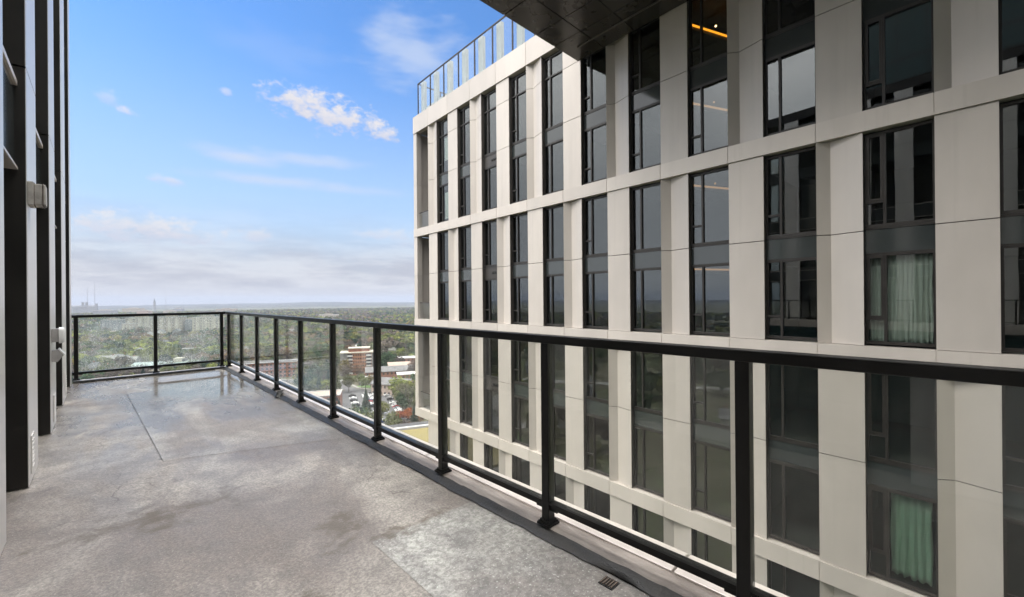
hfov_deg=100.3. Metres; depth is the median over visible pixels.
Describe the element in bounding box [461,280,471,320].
window
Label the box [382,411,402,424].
deciduous tree
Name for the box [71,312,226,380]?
guard railing
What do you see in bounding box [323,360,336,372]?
deciduous tree
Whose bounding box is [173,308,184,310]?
apartment block
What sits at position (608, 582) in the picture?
floor drain
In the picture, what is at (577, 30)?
overhead canopy
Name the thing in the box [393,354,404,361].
deciduous tree
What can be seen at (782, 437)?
window
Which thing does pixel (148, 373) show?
end coping
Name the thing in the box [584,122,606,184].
window
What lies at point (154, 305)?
church spire
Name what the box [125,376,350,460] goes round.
puddle
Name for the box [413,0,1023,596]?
residential tower
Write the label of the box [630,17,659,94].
window
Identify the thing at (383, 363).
deciduous tree
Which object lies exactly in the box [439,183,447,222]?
window
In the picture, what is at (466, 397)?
window
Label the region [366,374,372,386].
deciduous tree
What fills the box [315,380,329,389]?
deciduous tree
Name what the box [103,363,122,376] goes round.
deciduous tree
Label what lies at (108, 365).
deciduous tree
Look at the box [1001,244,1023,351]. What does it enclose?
window
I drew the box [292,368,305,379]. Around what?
deciduous tree
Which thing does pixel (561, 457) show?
window
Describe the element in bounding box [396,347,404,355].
deciduous tree
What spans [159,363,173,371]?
deciduous tree
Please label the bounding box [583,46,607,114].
window
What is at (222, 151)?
sky
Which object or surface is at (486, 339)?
window
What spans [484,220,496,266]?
window
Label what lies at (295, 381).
deciduous tree
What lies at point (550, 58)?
window
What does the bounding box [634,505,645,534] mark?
window
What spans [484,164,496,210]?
window
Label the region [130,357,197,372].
office building
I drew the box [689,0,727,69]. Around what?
window
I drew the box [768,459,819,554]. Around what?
window
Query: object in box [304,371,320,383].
deciduous tree
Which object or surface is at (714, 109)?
cove light
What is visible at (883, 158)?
window
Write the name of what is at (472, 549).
deck overlay
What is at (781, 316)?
window
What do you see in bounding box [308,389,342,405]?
brick block
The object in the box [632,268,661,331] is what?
window
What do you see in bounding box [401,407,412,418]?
red shrub
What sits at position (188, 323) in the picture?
apartment block
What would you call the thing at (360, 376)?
deciduous tree
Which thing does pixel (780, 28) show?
window
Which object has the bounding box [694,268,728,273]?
cove light
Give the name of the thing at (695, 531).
window
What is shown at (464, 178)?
window
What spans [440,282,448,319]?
window
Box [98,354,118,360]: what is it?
house
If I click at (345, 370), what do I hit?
deciduous tree
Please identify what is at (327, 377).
evergreen tree
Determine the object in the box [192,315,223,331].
apartment block
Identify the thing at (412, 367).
deciduous tree
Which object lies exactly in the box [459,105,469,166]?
window
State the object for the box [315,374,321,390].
evergreen tree
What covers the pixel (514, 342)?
window
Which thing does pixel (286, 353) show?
deciduous tree
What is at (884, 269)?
window
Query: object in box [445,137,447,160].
blind
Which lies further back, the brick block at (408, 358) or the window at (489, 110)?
the brick block at (408, 358)
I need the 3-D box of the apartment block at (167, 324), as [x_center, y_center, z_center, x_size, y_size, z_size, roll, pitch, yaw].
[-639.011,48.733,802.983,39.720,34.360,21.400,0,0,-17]
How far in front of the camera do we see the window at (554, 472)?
19.57 m
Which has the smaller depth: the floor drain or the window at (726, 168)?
the floor drain
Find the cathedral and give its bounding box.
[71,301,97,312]
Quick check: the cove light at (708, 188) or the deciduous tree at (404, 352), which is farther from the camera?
the deciduous tree at (404, 352)
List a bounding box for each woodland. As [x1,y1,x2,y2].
[71,307,428,341]
[72,326,414,368]
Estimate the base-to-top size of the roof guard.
2.620 m
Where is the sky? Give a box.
[69,0,533,305]
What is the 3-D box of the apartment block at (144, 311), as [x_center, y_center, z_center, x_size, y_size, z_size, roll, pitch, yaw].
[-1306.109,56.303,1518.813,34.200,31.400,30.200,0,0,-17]
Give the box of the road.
[282,380,370,392]
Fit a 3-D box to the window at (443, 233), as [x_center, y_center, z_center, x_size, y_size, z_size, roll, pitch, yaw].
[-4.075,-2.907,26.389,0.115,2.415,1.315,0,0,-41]
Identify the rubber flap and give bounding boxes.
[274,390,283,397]
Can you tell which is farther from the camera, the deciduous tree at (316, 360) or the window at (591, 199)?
the deciduous tree at (316, 360)
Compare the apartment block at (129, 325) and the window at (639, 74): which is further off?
the apartment block at (129, 325)
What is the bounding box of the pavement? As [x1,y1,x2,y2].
[280,379,370,389]
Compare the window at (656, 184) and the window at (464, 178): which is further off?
the window at (464, 178)
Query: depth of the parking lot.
254.20 m
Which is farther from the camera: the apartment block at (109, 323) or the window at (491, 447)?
the apartment block at (109, 323)
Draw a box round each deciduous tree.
[79,367,95,376]
[79,373,93,379]
[92,368,113,377]
[98,361,119,375]
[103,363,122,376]
[120,363,139,375]
[122,363,136,375]
[158,358,174,369]
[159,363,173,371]
[175,365,190,370]
[185,360,199,367]
[191,364,202,368]
[193,356,209,367]
[205,362,217,367]
[265,348,273,357]
[282,348,293,355]
[283,354,291,358]
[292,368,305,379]
[293,374,297,385]
[297,381,315,390]
[304,358,312,367]
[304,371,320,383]
[305,377,322,389]
[307,362,324,374]
[309,356,321,367]
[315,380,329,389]
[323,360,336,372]
[336,364,350,376]
[336,374,341,388]
[338,358,350,373]
[342,374,356,391]
[349,403,371,416]
[351,363,364,374]
[355,374,364,387]
[359,375,369,388]
[360,407,373,418]
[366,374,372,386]
[381,357,387,365]
[381,401,389,415]
[382,354,391,361]
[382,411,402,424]
[383,351,395,358]
[388,374,406,401]
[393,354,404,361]
[394,382,414,408]
[395,391,409,410]
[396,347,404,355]
[398,416,412,423]
[399,349,407,355]
[406,363,414,370]
[407,347,413,352]
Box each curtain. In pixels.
[870,258,883,340]
[887,253,933,343]
[890,493,933,586]
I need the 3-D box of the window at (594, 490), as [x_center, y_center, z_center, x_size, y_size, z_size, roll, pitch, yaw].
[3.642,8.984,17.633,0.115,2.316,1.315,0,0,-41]
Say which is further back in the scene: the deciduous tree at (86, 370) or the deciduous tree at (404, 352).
the deciduous tree at (404, 352)
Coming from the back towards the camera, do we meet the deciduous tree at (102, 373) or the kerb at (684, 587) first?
the deciduous tree at (102, 373)
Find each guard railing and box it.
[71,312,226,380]
[225,312,1023,596]
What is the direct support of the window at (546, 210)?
in the residential tower
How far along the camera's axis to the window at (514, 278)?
21.33 m
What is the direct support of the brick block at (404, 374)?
on the ground
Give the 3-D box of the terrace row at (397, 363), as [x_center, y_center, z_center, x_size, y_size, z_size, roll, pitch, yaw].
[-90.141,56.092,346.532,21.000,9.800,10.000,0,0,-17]
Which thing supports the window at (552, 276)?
in the residential tower
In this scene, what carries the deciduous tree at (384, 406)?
on the ground
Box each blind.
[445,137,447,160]
[445,192,448,218]
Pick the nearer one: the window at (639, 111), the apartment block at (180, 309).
the window at (639, 111)
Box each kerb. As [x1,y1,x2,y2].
[73,366,223,383]
[225,365,722,596]
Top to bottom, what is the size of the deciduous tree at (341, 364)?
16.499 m
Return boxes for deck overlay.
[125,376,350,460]
[372,501,652,596]
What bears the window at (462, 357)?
in the residential tower
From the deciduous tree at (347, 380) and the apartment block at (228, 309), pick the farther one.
the apartment block at (228, 309)
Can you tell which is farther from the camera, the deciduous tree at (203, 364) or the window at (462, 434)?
the deciduous tree at (203, 364)
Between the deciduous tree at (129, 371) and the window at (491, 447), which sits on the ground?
the deciduous tree at (129, 371)
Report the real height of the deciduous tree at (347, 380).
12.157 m
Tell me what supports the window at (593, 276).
in the residential tower
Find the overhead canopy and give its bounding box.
[480,0,688,60]
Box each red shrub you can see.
[395,411,406,417]
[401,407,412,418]
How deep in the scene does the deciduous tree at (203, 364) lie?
342.55 m
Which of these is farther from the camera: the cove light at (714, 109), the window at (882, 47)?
the cove light at (714, 109)
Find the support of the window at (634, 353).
in the residential tower
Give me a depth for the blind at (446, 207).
26.45 m
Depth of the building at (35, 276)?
3.21 m
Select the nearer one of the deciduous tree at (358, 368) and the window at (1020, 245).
the window at (1020, 245)
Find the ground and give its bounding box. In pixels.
[71,306,427,421]
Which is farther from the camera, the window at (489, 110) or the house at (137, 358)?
the house at (137, 358)
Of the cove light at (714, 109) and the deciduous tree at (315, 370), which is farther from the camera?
the deciduous tree at (315, 370)
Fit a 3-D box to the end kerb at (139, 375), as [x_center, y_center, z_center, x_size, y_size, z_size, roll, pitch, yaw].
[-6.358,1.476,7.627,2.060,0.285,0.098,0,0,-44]
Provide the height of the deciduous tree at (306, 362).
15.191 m
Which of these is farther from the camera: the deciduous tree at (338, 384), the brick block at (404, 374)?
the brick block at (404, 374)
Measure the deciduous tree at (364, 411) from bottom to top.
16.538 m
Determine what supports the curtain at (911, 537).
hanging from the residential tower
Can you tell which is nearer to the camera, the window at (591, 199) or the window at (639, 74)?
the window at (639, 74)
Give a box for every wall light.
[51,327,64,342]
[52,348,65,361]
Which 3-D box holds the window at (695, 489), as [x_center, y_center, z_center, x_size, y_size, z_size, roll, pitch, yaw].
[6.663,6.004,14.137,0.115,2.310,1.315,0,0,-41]
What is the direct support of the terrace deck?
on the building at (35, 276)
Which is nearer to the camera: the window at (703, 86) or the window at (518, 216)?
the window at (703, 86)
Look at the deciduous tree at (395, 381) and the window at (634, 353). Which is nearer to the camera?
the window at (634, 353)
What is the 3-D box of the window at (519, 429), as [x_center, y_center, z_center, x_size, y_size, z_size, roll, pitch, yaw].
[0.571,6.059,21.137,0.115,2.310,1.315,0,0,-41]
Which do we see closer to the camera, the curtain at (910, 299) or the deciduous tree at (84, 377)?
the curtain at (910, 299)
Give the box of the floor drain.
[598,576,619,589]
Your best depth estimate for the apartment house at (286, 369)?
335.23 m
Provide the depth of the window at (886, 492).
10.81 m
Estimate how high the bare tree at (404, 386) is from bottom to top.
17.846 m
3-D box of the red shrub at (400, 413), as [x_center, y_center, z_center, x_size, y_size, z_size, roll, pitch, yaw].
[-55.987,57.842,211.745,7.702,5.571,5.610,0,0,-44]
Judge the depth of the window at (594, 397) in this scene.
17.82 m
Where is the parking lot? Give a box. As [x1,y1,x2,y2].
[342,391,410,423]
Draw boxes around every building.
[0,0,71,555]
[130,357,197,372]
[388,421,428,442]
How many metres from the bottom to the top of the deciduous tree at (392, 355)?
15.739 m
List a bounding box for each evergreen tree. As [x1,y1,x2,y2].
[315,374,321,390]
[325,370,329,385]
[361,390,372,413]
[409,405,418,421]
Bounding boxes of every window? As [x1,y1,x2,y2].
[439,118,447,175]
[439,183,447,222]
[439,231,448,271]
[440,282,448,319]
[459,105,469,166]
[460,175,470,216]
[460,226,470,268]
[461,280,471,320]
[461,336,471,372]
[462,383,471,424]
[462,434,467,459]
[483,89,496,156]
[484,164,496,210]
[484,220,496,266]
[485,279,497,321]
[485,338,497,378]
[486,389,498,434]
[486,444,492,469]
[511,71,526,144]
[512,153,526,203]
[512,213,527,263]
[513,277,528,323]
[513,341,528,384]
[514,396,528,446]
[514,455,521,482]
[544,50,562,130]
[544,139,563,194]
[545,205,563,260]
[546,274,563,325]
[553,344,564,392]
[554,406,565,459]
[554,472,555,496]
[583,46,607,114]
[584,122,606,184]
[584,195,607,256]
[585,271,608,328]
[585,347,608,402]
[586,414,608,475]
[587,485,596,513]
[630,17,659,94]
[631,101,660,171]
[632,182,660,251]
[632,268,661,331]
[633,352,662,413]
[634,426,663,496]
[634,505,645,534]
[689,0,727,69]
[690,76,727,156]
[691,167,728,245]
[691,263,729,335]
[692,357,729,428]
[693,441,730,521]
[694,529,707,561]
[764,0,814,37]
[765,42,815,136]
[765,147,816,237]
[766,258,817,340]
[767,364,818,447]
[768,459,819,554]
[769,560,819,594]
[863,0,934,110]
[864,120,934,227]
[865,250,935,346]
[866,373,936,472]
[867,484,938,596]
[998,0,1023,74]
[999,99,1023,214]
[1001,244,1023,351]
[1002,386,1023,491]
[1003,518,1023,596]
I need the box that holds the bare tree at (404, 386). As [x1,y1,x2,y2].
[394,384,414,415]
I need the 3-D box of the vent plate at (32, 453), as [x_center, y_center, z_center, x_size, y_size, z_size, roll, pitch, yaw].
[-3.541,1.137,3.159,0.008,0.280,0.150,0,0,-44]
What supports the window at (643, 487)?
in the residential tower
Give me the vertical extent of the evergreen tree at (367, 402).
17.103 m
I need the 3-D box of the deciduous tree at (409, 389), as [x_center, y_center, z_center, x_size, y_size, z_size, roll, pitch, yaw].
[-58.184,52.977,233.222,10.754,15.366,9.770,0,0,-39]
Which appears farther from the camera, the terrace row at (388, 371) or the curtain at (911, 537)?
the terrace row at (388, 371)
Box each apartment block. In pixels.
[93,309,117,313]
[100,318,124,330]
[121,322,137,329]
[122,308,144,312]
[125,316,152,331]
[137,310,152,313]
[157,315,186,333]
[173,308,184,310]
[185,318,191,330]
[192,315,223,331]
[216,308,237,311]
[319,313,338,316]
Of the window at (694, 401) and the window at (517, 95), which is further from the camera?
the window at (517, 95)
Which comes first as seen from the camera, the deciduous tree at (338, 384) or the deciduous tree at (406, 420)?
the deciduous tree at (406, 420)
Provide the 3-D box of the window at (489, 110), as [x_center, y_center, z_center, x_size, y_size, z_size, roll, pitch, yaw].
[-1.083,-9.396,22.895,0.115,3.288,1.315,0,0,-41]
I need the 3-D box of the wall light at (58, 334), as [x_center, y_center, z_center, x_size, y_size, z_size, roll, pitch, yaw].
[-4.662,0.377,4.392,0.094,0.164,0.124,0,0,-44]
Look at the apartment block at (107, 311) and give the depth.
1650.80 m
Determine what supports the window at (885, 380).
in the residential tower
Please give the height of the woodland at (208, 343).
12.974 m
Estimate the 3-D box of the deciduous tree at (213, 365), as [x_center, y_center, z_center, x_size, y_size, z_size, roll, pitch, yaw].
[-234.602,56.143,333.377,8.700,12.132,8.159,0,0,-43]
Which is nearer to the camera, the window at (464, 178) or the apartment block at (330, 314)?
the window at (464, 178)
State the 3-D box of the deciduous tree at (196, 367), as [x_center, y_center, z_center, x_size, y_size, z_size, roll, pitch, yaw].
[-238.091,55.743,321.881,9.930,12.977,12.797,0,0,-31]
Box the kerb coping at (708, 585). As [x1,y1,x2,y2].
[231,364,788,596]
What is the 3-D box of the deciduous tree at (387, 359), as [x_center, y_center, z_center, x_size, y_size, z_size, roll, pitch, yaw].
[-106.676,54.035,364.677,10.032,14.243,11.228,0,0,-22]
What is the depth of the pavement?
299.29 m
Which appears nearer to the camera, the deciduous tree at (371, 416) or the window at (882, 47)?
the window at (882, 47)
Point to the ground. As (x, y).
(340, 377)
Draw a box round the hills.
[98,302,414,309]
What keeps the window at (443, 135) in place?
in the residential tower
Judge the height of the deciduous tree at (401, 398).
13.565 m
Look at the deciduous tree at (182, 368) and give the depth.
315.06 m
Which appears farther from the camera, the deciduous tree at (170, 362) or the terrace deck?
the deciduous tree at (170, 362)
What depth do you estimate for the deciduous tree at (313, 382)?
262.14 m
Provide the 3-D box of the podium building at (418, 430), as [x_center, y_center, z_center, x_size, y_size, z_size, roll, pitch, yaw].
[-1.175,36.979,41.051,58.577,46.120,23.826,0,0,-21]
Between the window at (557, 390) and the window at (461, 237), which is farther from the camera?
the window at (461, 237)
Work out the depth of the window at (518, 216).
21.35 m
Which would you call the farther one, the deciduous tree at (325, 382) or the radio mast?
the radio mast
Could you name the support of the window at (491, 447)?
in the residential tower
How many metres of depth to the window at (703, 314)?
14.32 m
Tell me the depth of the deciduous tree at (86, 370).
289.76 m
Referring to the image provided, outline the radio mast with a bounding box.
[94,281,94,317]
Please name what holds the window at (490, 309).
in the residential tower
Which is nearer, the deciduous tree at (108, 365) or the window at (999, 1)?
the window at (999, 1)
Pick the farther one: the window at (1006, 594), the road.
the road
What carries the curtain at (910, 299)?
hanging from the residential tower
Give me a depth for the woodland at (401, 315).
976.14 m
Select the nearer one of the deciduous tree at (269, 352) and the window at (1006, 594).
the window at (1006, 594)
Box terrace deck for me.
[0,369,649,596]
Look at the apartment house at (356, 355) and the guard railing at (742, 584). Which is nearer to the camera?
the guard railing at (742, 584)
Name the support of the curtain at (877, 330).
hanging from the residential tower
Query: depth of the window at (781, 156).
12.57 m
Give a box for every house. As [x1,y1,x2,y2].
[80,361,101,370]
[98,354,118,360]
[127,355,141,361]
[237,359,297,376]
[339,345,372,375]
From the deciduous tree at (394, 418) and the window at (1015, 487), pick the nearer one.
the window at (1015, 487)
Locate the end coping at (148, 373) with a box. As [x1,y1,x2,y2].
[85,366,224,379]
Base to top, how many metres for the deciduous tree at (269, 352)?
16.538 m
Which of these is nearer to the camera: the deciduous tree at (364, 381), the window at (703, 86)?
the window at (703, 86)
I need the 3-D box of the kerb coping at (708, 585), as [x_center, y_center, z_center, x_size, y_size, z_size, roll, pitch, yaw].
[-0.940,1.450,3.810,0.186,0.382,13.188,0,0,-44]
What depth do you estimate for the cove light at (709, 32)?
16.54 m
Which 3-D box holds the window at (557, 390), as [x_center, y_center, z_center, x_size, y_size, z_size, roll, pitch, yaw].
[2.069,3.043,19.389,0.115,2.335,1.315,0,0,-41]
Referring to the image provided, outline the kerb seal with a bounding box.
[222,367,683,596]
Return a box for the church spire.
[153,298,155,310]
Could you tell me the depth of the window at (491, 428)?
23.07 m
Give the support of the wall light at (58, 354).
attached to the building at (35, 276)
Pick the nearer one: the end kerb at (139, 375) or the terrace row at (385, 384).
the end kerb at (139, 375)
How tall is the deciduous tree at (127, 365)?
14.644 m
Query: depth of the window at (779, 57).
12.56 m
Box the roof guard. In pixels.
[417,16,534,113]
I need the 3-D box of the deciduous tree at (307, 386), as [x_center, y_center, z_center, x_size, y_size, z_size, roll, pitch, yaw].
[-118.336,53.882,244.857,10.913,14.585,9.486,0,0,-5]
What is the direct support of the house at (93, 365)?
on the ground
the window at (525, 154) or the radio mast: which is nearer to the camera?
the window at (525, 154)
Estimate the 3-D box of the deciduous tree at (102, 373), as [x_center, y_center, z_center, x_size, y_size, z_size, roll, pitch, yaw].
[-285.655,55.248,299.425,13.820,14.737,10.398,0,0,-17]
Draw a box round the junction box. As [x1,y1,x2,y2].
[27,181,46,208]
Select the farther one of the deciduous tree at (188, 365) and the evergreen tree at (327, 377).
the deciduous tree at (188, 365)
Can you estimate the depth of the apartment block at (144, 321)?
794.22 m
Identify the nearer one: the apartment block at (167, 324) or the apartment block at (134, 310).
the apartment block at (167, 324)
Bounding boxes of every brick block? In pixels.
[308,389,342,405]
[396,371,414,378]
[397,356,414,361]
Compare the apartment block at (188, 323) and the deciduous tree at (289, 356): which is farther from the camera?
the apartment block at (188, 323)
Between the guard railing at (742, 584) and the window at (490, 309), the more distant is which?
the window at (490, 309)
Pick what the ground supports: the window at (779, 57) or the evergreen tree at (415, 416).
the evergreen tree at (415, 416)
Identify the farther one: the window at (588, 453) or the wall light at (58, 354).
the window at (588, 453)
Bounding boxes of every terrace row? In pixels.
[365,365,410,377]
[370,377,414,396]
[387,361,409,365]
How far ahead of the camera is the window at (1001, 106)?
9.32 m
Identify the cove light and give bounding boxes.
[692,24,726,40]
[693,101,727,114]
[694,183,728,192]
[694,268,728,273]
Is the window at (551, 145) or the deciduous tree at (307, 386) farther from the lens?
the deciduous tree at (307, 386)
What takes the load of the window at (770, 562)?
in the residential tower
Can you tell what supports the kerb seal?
on the kerb at (684, 587)
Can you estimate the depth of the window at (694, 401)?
14.32 m

